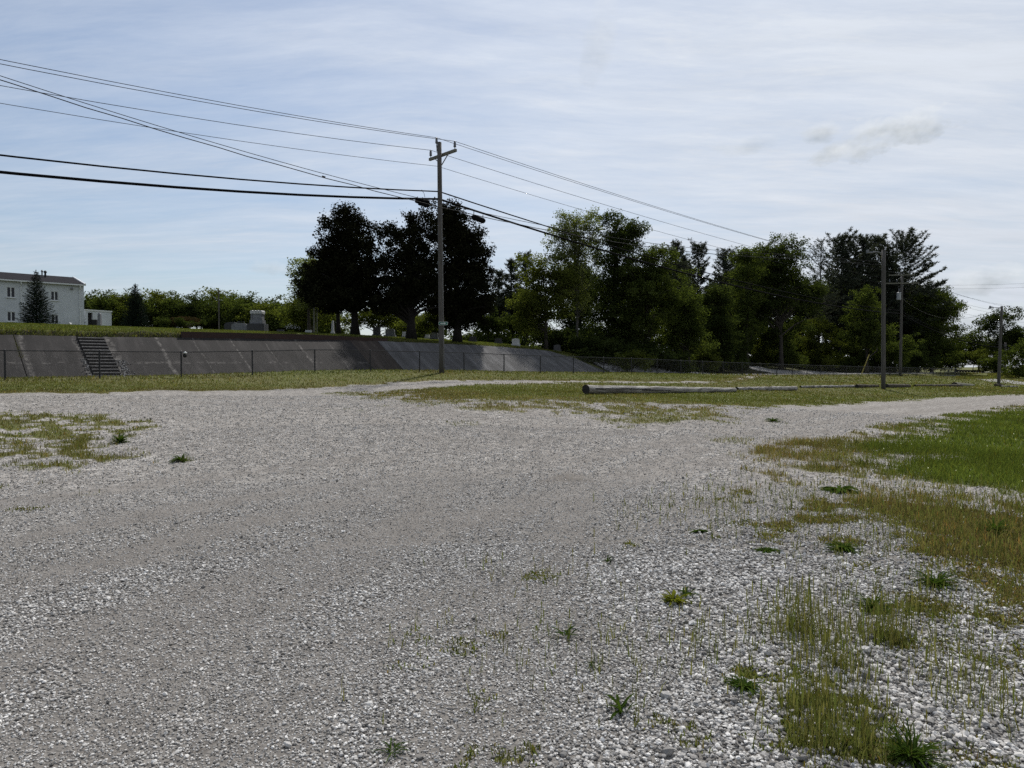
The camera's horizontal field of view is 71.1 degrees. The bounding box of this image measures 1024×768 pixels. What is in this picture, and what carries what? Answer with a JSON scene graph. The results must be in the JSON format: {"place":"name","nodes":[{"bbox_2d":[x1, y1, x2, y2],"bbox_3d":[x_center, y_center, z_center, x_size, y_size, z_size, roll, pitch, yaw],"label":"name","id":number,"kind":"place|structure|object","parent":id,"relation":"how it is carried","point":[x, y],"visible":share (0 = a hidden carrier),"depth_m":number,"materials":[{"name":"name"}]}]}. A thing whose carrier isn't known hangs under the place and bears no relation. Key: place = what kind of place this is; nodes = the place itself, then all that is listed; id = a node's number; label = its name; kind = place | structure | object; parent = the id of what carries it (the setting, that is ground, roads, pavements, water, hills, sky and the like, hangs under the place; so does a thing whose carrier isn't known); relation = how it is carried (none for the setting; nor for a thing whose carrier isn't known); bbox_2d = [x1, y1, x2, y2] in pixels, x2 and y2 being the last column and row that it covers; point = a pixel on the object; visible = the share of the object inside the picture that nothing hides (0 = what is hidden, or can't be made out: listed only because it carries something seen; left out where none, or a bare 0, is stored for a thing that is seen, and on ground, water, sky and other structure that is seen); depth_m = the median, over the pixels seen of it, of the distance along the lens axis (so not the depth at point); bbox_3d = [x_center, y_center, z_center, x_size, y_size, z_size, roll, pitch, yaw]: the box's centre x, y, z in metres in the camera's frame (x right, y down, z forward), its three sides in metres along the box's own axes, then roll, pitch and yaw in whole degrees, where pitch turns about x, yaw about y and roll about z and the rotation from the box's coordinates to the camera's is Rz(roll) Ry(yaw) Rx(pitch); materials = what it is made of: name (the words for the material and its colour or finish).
{"place":"outdoors","nodes":[
{"label":"outdoors","id":0,"kind":"place"},
{"bbox_2d":[0,322,1021,378],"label":"hill","id":1,"kind":"structure","parent":0,"point":[170,335],"depth_m":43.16,"materials":[{"name":"green plant"}]},
{"bbox_2d":[13,270,59,323],"bbox_3d":[-40.871,-7.303,61.796,3.196,5.197,3.378,0,1,0],"label":"spruce tree","id":2,"kind":"object","parent":1,"relation":"on","point":[38,301],"visible":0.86,"depth_m":61.63,"materials":[{"name":"green plant"}]},
{"bbox_2d":[0,270,85,324],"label":"white building","id":3,"kind":"structure","parent":1,"relation":"on","point":[65,295],"depth_m":77.94,"materials":[{"name":"white paint"}]},
{"bbox_2d":[0,335,92,377],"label":"concrete slope","id":4,"kind":"structure","parent":1,"relation":"on","point":[62,344],"depth_m":37.14,"materials":[{"name":"grey concrete"}]},
{"bbox_2d":[84,309,111,325],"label":"block shed","id":5,"kind":"structure","parent":1,"relation":"on","point":[89,315],"depth_m":84.93,"materials":[{"name":"white paint"}]},
{"bbox_2d":[76,337,122,376],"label":"concrete steps","id":6,"kind":"structure","parent":1,"relation":"on","point":[92,343],"depth_m":38.78,"materials":[{"name":"grey concrete"}]},
{"bbox_2d":[85,289,126,324],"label":"tree","id":7,"kind":"object","parent":1,"relation":"on","point":[104,302],"visible":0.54,"depth_m":127.07,"materials":[{"name":"green plant"}]},
{"bbox_2d":[90,291,147,325],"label":"tree","id":8,"kind":"object","parent":1,"relation":"on","point":[122,303],"visible":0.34,"depth_m":129.91,"materials":[{"name":"green plant"}]},
{"bbox_2d":[118,283,152,326],"bbox_3d":[-33.509,-6.850,63.882,2.765,4.398,2.801,0,1,0],"label":"spruce tree","id":9,"kind":"object","parent":1,"relation":"on","point":[132,317],"visible":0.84,"depth_m":63.60,"materials":[{"name":"green plant"}]},
{"bbox_2d":[140,297,162,324],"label":"tree","id":10,"kind":"object","parent":1,"relation":"on","point":[152,306],"visible":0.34,"depth_m":136.31,"materials":[{"name":"green plant"}]},
{"bbox_2d":[140,288,192,328],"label":"tree","id":11,"kind":"object","parent":1,"relation":"on","point":[158,296],"visible":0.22,"depth_m":139.56,"materials":[{"name":"green plant"}]},
{"bbox_2d":[156,290,187,327],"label":"tree","id":12,"kind":"object","parent":1,"relation":"on","point":[169,313],"visible":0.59,"depth_m":136.90,"materials":[{"name":"green plant"}]},
{"bbox_2d":[171,290,217,328],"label":"tree","id":13,"kind":"object","parent":1,"relation":"on","point":[195,306],"visible":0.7,"depth_m":135.70,"materials":[{"name":"green plant"}]},
{"bbox_2d":[199,286,242,328],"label":"tree","id":14,"kind":"object","parent":1,"relation":"on","point":[212,292],"visible":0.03,"depth_m":149.98,"materials":[{"name":"green plant"}]},
{"bbox_2d":[206,293,236,329],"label":"tree","id":15,"kind":"object","parent":1,"relation":"on","point":[223,304],"visible":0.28,"depth_m":140.68,"materials":[{"name":"green plant"}]},
{"bbox_2d":[209,299,256,329],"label":"tree","id":16,"kind":"object","parent":1,"relation":"on","point":[238,308],"visible":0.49,"depth_m":138.52,"materials":[{"name":"green plant"}]},
{"bbox_2d":[104,337,401,375],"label":"concrete slope","id":17,"kind":"structure","parent":1,"relation":"on","point":[170,346],"depth_m":44.26,"materials":[{"name":"grey concrete"}]},
{"bbox_2d":[232,302,274,323],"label":"tree","id":18,"kind":"object","parent":1,"relation":"on","point":[258,307],"visible":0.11,"depth_m":136.26,"materials":[{"name":"green plant"}]},
{"bbox_2d":[247,310,268,330],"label":"gravestone","id":19,"kind":"object","parent":1,"relation":"on","point":[257,321],"visible":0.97,"depth_m":69.40,"materials":[{"name":"stone"}]},
{"bbox_2d":[264,300,298,331],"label":"tree","id":20,"kind":"object","parent":1,"relation":"on","point":[272,322],"visible":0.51,"depth_m":134.66,"materials":[{"name":"green plant"}]},
{"bbox_2d":[180,332,386,340],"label":"brick kerb","id":21,"kind":"structure","parent":1,"relation":"on","point":[249,335],"depth_m":47.39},
{"bbox_2d":[267,296,340,332],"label":"tree","id":22,"kind":"object","parent":1,"relation":"on","point":[296,316],"visible":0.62,"depth_m":91.11,"materials":[{"name":"green plant"}]},
{"bbox_2d":[285,254,327,329],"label":"maple tree","id":23,"kind":"object","parent":1,"relation":"on","point":[297,262],"visible":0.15,"depth_m":73.28,"materials":[{"name":"green plant"}]},
{"bbox_2d":[289,199,396,334],"bbox_3d":[-13.718,-9.981,59.706,9.398,11.936,6.045,0,1,0],"label":"cedar tree","id":24,"kind":"object","parent":1,"relation":"on","point":[348,282],"visible":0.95,"depth_m":58.70,"materials":[{"name":"green plant"}]},
{"bbox_2d":[340,306,421,334],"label":"tree","id":25,"kind":"object","parent":1,"relation":"on","point":[373,320],"visible":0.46,"depth_m":98.91,"materials":[{"name":"green plant"}]},
{"bbox_2d":[369,201,463,338],"bbox_3d":[-7.747,-9.314,58.394,7.743,11.479,4.662,0,1,0],"label":"cedar tree","id":26,"kind":"object","parent":1,"relation":"on","point":[409,290],"visible":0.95,"depth_m":57.69,"materials":[{"name":"green plant"}]},
{"bbox_2d":[391,312,445,337],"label":"tree","id":27,"kind":"object","parent":1,"relation":"on","point":[419,325],"visible":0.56,"depth_m":89.19,"materials":[{"name":"green plant"}]},
{"bbox_2d":[424,194,497,342],"bbox_3d":[-4.571,-9.690,60.476,6.839,12.471,5.129,0,1,0],"label":"cedar tree","id":28,"kind":"object","parent":1,"relation":"on","point":[464,245],"visible":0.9,"depth_m":59.55,"materials":[{"name":"green plant"}]},
{"bbox_2d":[447,328,533,345],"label":"shrub","id":29,"kind":"object","parent":1,"relation":"on","point":[506,339],"visible":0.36,"depth_m":80.31,"materials":[{"name":"green plant"}]},
{"bbox_2d":[378,341,605,371],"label":"concrete slope","id":30,"kind":"structure","parent":1,"relation":"on","point":[395,348],"depth_m":57.40,"materials":[{"name":"grey concrete"}]},
{"bbox_2d":[473,305,515,341],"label":"shrub","id":31,"kind":"object","parent":1,"relation":"on","point":[496,326],"visible":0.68,"depth_m":75.53,"materials":[{"name":"green plant"}]},
{"bbox_2d":[488,269,513,332],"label":"pine tree","id":32,"kind":"object","parent":1,"relation":"on","point":[499,279],"visible":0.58,"depth_m":83.43,"materials":[{"name":"green plant"}]},
{"bbox_2d":[496,257,522,333],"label":"pine tree","id":33,"kind":"object","parent":1,"relation":"on","point":[510,277],"visible":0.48,"depth_m":85.27,"materials":[{"name":"green plant"}]},
{"bbox_2d":[512,250,543,344],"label":"pine tree","id":34,"kind":"object","parent":1,"relation":"on","point":[524,269],"visible":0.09,"depth_m":89.40,"materials":[{"name":"green plant"}]},
{"bbox_2d":[502,253,587,349],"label":"maple tree","id":35,"kind":"object","parent":1,"relation":"on","point":[549,298],"visible":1,"depth_m":69.15,"materials":[{"name":"green plant"}]},
{"bbox_2d":[525,327,576,347],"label":"shrub","id":36,"kind":"object","parent":1,"relation":"on","point":[555,336],"visible":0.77,"depth_m":70.95,"materials":[{"name":"green plant"}]},
{"bbox_2d":[540,205,602,335],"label":"poplar tree","id":37,"kind":"object","parent":1,"relation":"on","point":[574,249],"visible":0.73,"depth_m":72.17,"materials":[{"name":"green plant"}]},
{"bbox_2d":[551,261,604,334],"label":"woodland tree","id":38,"kind":"object","parent":1,"relation":"on","point":[568,322],"visible":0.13,"depth_m":102.91,"materials":[{"name":"green plant"}]},
{"bbox_2d":[560,329,635,355],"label":"shrub","id":39,"kind":"object","parent":1,"relation":"on","point":[579,341],"visible":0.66,"depth_m":69.29,"materials":[{"name":"green plant"}]},
{"bbox_2d":[571,208,659,344],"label":"oak tree","id":40,"kind":"object","parent":1,"relation":"on","point":[628,232],"visible":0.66,"depth_m":73.92,"materials":[{"name":"green plant"}]},
{"bbox_2d":[564,338,684,362],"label":"shrub","id":41,"kind":"object","parent":1,"relation":"on","point":[589,354],"visible":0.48,"depth_m":68.83,"materials":[{"name":"green plant"}]},
{"bbox_2d":[584,242,700,345],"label":"maple tree","id":42,"kind":"object","parent":1,"relation":"on","point":[649,292],"visible":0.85,"depth_m":72.67,"materials":[{"name":"green plant"}]},
{"bbox_2d":[624,333,669,365],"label":"shrub","id":43,"kind":"object","parent":1,"relation":"on","point":[649,344],"visible":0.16,"depth_m":72.15,"materials":[{"name":"green plant"}]},
{"bbox_2d":[652,350,692,372],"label":"shrub","id":44,"kind":"object","parent":1,"relation":"on","point":[676,363],"visible":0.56,"depth_m":73.26,"materials":[{"name":"green plant"}]},
{"bbox_2d":[658,238,697,324],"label":"pine tree","id":45,"kind":"object","parent":1,"relation":"on","point":[675,244],"visible":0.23,"depth_m":91.22,"materials":[{"name":"green plant"}]},
{"bbox_2d":[650,284,719,371],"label":"tree","id":46,"kind":"object","parent":1,"relation":"on","point":[685,332],"visible":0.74,"depth_m":75.08,"materials":[{"name":"green plant"}]},
{"bbox_2d":[683,237,715,338],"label":"pine tree","id":47,"kind":"object","parent":1,"relation":"on","point":[696,256],"visible":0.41,"depth_m":103.03,"materials":[{"name":"green plant"}]},
{"bbox_2d":[689,339,723,372],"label":"shrub","id":48,"kind":"object","parent":1,"relation":"on","point":[715,358],"visible":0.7,"depth_m":78.19,"materials":[{"name":"green plant"}]},
{"bbox_2d":[700,245,739,330],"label":"pine tree","id":49,"kind":"object","parent":1,"relation":"on","point":[725,264],"visible":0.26,"depth_m":107.21,"materials":[{"name":"green plant"}]},
{"bbox_2d":[697,283,744,372],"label":"tree","id":50,"kind":"object","parent":1,"relation":"on","point":[718,319],"visible":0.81,"depth_m":82.97,"materials":[{"name":"green plant"}]},
{"bbox_2d":[729,330,755,370],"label":"shrub","id":51,"kind":"object","parent":1,"relation":"on","point":[743,349],"visible":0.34,"depth_m":89.07,"materials":[{"name":"green plant"}]},
{"bbox_2d":[723,242,773,368],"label":"tree","id":52,"kind":"object","parent":1,"relation":"on","point":[743,305],"visible":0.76,"depth_m":92.04,"materials":[{"name":"green plant"}]},
{"bbox_2d":[749,337,775,366],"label":"shrub","id":53,"kind":"object","parent":1,"relation":"on","point":[760,356],"visible":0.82,"depth_m":100.39,"materials":[{"name":"green plant"}]},
{"bbox_2d":[726,232,829,369],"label":"sycamore tree","id":54,"kind":"object","parent":1,"relation":"on","point":[778,274],"visible":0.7,"depth_m":96.81,"materials":[{"name":"green plant"}]},
{"bbox_2d":[744,317,815,366],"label":"tree","id":55,"kind":"object","parent":1,"relation":"on","point":[767,337],"visible":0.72,"depth_m":99.15,"materials":[{"name":"green plant"}]},
{"bbox_2d":[768,342,809,368],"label":"shrub","id":56,"kind":"object","parent":1,"relation":"on","point":[790,354],"visible":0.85,"depth_m":99.33,"materials":[{"name":"green plant"}]},
{"bbox_2d":[789,316,848,370],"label":"shrub","id":57,"kind":"object","parent":1,"relation":"on","point":[817,357],"visible":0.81,"depth_m":105.33,"materials":[{"name":"green plant"}]},
{"bbox_2d":[795,237,848,370],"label":"pine tree","id":58,"kind":"object","parent":1,"relation":"on","point":[832,295],"visible":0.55,"depth_m":110.97,"materials":[{"name":"green plant"}]},
{"bbox_2d":[839,340,877,371],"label":"shrub","id":59,"kind":"object","parent":1,"relation":"on","point":[851,350],"visible":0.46,"depth_m":113.42,"materials":[{"name":"green plant"}]},
{"bbox_2d":[836,233,896,372],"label":"pine tree","id":60,"kind":"object","parent":1,"relation":"on","point":[863,242],"visible":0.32,"depth_m":120.38,"materials":[{"name":"green plant"}]},
{"bbox_2d":[0,367,1023,767],"bbox_3d":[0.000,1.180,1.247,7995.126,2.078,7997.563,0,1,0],"label":"ground","id":61,"kind":"structure","parent":0,"point":[924,407],"depth_m":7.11,"materials":[{"name":"grey gravel"}]},
{"bbox_2d":[81,358,709,376],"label":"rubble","id":62,"kind":"object","parent":61,"relation":"on","point":[608,368],"visible":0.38,"depth_m":68.06,"materials":[{"name":"stone"}]},
{"bbox_2d":[429,137,456,372],"bbox_3d":[-3.981,-6.893,39.873,0.490,13.553,2.420,-1,2,-43],"label":"utility pole","id":63,"kind":"object","parent":61,"relation":"on","point":[439,155],"visible":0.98,"depth_m":39.73,"materials":[{"name":"brown wood"}]},
{"bbox_2d":[0,103,1004,314],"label":"power line","id":64,"kind":"object","parent":63,"relation":"attached to","point":[396,161],"visible":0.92,"depth_m":36.42,"materials":[{"name":"grey metal"}]},
{"bbox_2d":[0,85,1010,312],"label":"power line","id":65,"kind":"object","parent":63,"relation":"attached to","point":[396,146],"visible":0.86,"depth_m":37.19,"materials":[{"name":"grey metal"}]},
{"bbox_2d":[0,154,1013,345],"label":"cable","id":66,"kind":"object","parent":63,"relation":"attached to","point":[397,190],"visible":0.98,"depth_m":35.83,"materials":[{"name":"black rubber"}]},
{"bbox_2d":[0,171,1016,348],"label":"cable","id":67,"kind":"object","parent":63,"relation":"attached to","point":[155,185],"visible":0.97,"depth_m":35.87,"materials":[{"name":"black rubber"}]},
{"bbox_2d":[0,59,1016,306],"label":"power line","id":68,"kind":"object","parent":63,"relation":"attached to","point":[394,131],"visible":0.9,"depth_m":35.49,"materials":[{"name":"grey metal"}]},
{"bbox_2d":[2,64,1022,308],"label":"power line","id":69,"kind":"object","parent":63,"relation":"attached to","point":[406,134],"visible":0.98,"depth_m":34.16,"materials":[{"name":"grey metal"}]},
{"bbox_2d":[0,349,954,379],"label":"chain link fence","id":70,"kind":"object","parent":61,"relation":"on","point":[314,361],"visible":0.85,"depth_m":38.06,"materials":[{"name":"black metal"}]},
{"bbox_2d":[605,693,637,719],"bbox_3d":[0.511,1.484,3.347,0.146,0.088,0.189,0,1,0],"label":"weed","id":71,"kind":"object","parent":61,"relation":"on","point":[621,707],"visible":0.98,"depth_m":3.35,"materials":[{"name":"green plant"}]},
{"bbox_2d":[608,349,656,371],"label":"shrub","id":72,"kind":"object","parent":61,"relation":"on","point":[642,355],"visible":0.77,"depth_m":65.72,"materials":[{"name":"green plant"}]},
{"bbox_2d":[582,385,736,393],"bbox_3d":[7.125,0.233,31.606,0.340,0.684,14.310,1,2,38],"label":"log","id":73,"kind":"object","parent":61,"relation":"on","point":[591,389],"visible":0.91,"depth_m":29.49,"materials":[{"name":"grey wood"}]},
{"bbox_2d":[720,674,768,695],"bbox_3d":[1.161,1.498,3.589,0.231,0.048,0.269,0,1,0],"label":"weed","id":74,"kind":"object","parent":61,"relation":"on","point":[749,685],"visible":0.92,"depth_m":3.57,"materials":[{"name":"green plant"}]},
{"bbox_2d":[735,386,797,390],"bbox_3d":[14.891,0.279,41.768,5.875,0.311,0.267,-1,2,-37],"label":"log","id":75,"kind":"object","parent":61,"relation":"on","point":[783,388],"visible":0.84,"depth_m":41.87,"materials":[{"name":"grey wood"}]},
{"bbox_2d":[806,351,863,372],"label":"shrub","id":76,"kind":"object","parent":61,"relation":"on","point":[850,362],"visible":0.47,"depth_m":111.14,"materials":[{"name":"green plant"}]},
{"bbox_2d":[813,227,874,353],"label":"pine tree","id":77,"kind":"object","parent":61,"relation":"on","point":[842,244],"visible":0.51,"depth_m":118.36,"materials":[{"name":"green plant"}]},
{"bbox_2d":[834,284,899,372],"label":"tree","id":78,"kind":"object","parent":61,"relation":"on","point":[864,334],"visible":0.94,"depth_m":99.23,"materials":[{"name":"green plant"}]},
{"bbox_2d":[840,584,905,616],"bbox_3d":[2.405,1.424,4.731,0.404,0.132,0.383,0,1,0],"label":"weed","id":79,"kind":"object","parent":61,"relation":"on","point":[869,605],"visible":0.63,"depth_m":4.73,"materials":[{"name":"green plant"}]},
{"bbox_2d":[866,250,885,388],"bbox_3d":[23.278,-3.919,45.825,1.412,9.308,0.266,0,1,-10],"label":"lamp pole","id":80,"kind":"object","parent":61,"relation":"on","point":[883,335],"visible":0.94,"depth_m":45.83,"materials":[{"name":"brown wood"}]},
{"bbox_2d":[0,75,877,261],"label":"service wire","id":81,"kind":"object","parent":80,"relation":"attached to","point":[377,187],"visible":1,"depth_m":25.44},
{"bbox_2d":[0,79,880,264],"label":"service wire","id":82,"kind":"object","parent":80,"relation":"attached to","point":[381,192],"visible":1,"depth_m":25.42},
{"bbox_2d":[853,342,909,372],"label":"shrub","id":83,"kind":"object","parent":61,"relation":"on","point":[871,360],"visible":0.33,"depth_m":107.56,"materials":[{"name":"green plant"}]},
{"bbox_2d":[858,233,912,371],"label":"pine tree","id":84,"kind":"object","parent":61,"relation":"on","point":[878,238],"visible":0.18,"depth_m":123.78,"materials":[{"name":"green plant"}]},
{"bbox_2d":[871,332,924,372],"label":"tree","id":85,"kind":"object","parent":61,"relation":"on","point":[892,350],"visible":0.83,"depth_m":101.38,"materials":[{"name":"green plant"}]},
{"bbox_2d":[886,274,918,375],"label":"utility pole","id":86,"kind":"object","parent":61,"relation":"on","point":[900,296],"visible":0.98,"depth_m":89.70,"materials":[{"name":"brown wood"}]},
{"bbox_2d":[875,719,951,767],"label":"weed","id":87,"kind":"object","parent":61,"relation":"on","point":[903,749],"visible":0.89,"depth_m":2.91,"materials":[{"name":"green plant"}]},
{"bbox_2d":[873,227,954,354],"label":"pine tree","id":88,"kind":"object","parent":61,"relation":"on","point":[904,250],"visible":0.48,"depth_m":121.42,"materials":[{"name":"green plant"}]},
{"bbox_2d":[890,343,945,372],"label":"shrub","id":89,"kind":"object","parent":61,"relation":"on","point":[919,360],"visible":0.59,"depth_m":111.35,"materials":[{"name":"green plant"}]},
{"bbox_2d":[910,569,963,591],"bbox_3d":[3.088,1.416,5.241,0.404,0.107,0.408,1,2,28],"label":"weed","id":90,"kind":"object","parent":61,"relation":"on","point":[937,581],"visible":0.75,"depth_m":5.20,"materials":[{"name":"green plant"}]},
{"bbox_2d":[903,288,971,372],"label":"oak tree","id":91,"kind":"object","parent":61,"relation":"on","point":[939,345],"visible":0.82,"depth_m":118.58,"materials":[{"name":"green plant"}]},
{"bbox_2d":[926,281,967,371],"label":"woodland tree","id":92,"kind":"object","parent":61,"relation":"on","point":[953,324],"visible":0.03,"depth_m":147.94,"materials":[{"name":"green plant"}]},
{"bbox_2d":[929,351,969,370],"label":"shrub","id":93,"kind":"object","parent":61,"relation":"on","point":[947,363],"visible":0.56,"depth_m":127.36,"materials":[{"name":"green plant"}]},
{"bbox_2d":[949,348,997,371],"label":"shrub","id":94,"kind":"object","parent":61,"relation":"on","point":[973,356],"visible":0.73,"depth_m":127.17,"materials":[{"name":"green plant"}]},
{"bbox_2d":[955,328,995,368],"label":"tree","id":95,"kind":"object","parent":61,"relation":"on","point":[974,335],"visible":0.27,"depth_m":137.08,"materials":[{"name":"green plant"}]},
{"bbox_2d":[977,356,1008,372],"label":"shrub","id":96,"kind":"object","parent":61,"relation":"on","point":[991,363],"visible":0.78,"depth_m":123.31,"materials":[{"name":"green plant"}]},
{"bbox_2d":[965,306,1023,372],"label":"oak tree","id":97,"kind":"object","parent":61,"relation":"on","point":[1012,334],"visible":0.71,"depth_m":131.07,"materials":[{"name":"green plant"}]},
{"bbox_2d":[988,306,1002,383],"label":"lamp pole","id":98,"kind":"object","parent":61,"relation":"on","point":[999,348],"visible":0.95,"depth_m":65.85,"materials":[{"name":"grey wood"}]},
{"bbox_2d":[994,338,1023,377],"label":"shrub","id":99,"kind":"object","parent":61,"relation":"on","point":[1013,353],"visible":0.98,"depth_m":95.81,"materials":[{"name":"green plant"}]},
{"bbox_2d":[0,369,1023,767],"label":"grass","id":100,"kind":"structure","parent":0,"point":[966,537],"depth_m":7.72,"materials":[{"name":"green plant"}]},
{"bbox_2d":[0,0,1023,366],"label":"sky","id":101,"kind":"structure","parent":0,"point":[757,118],"materials":[{"name":"blue"}]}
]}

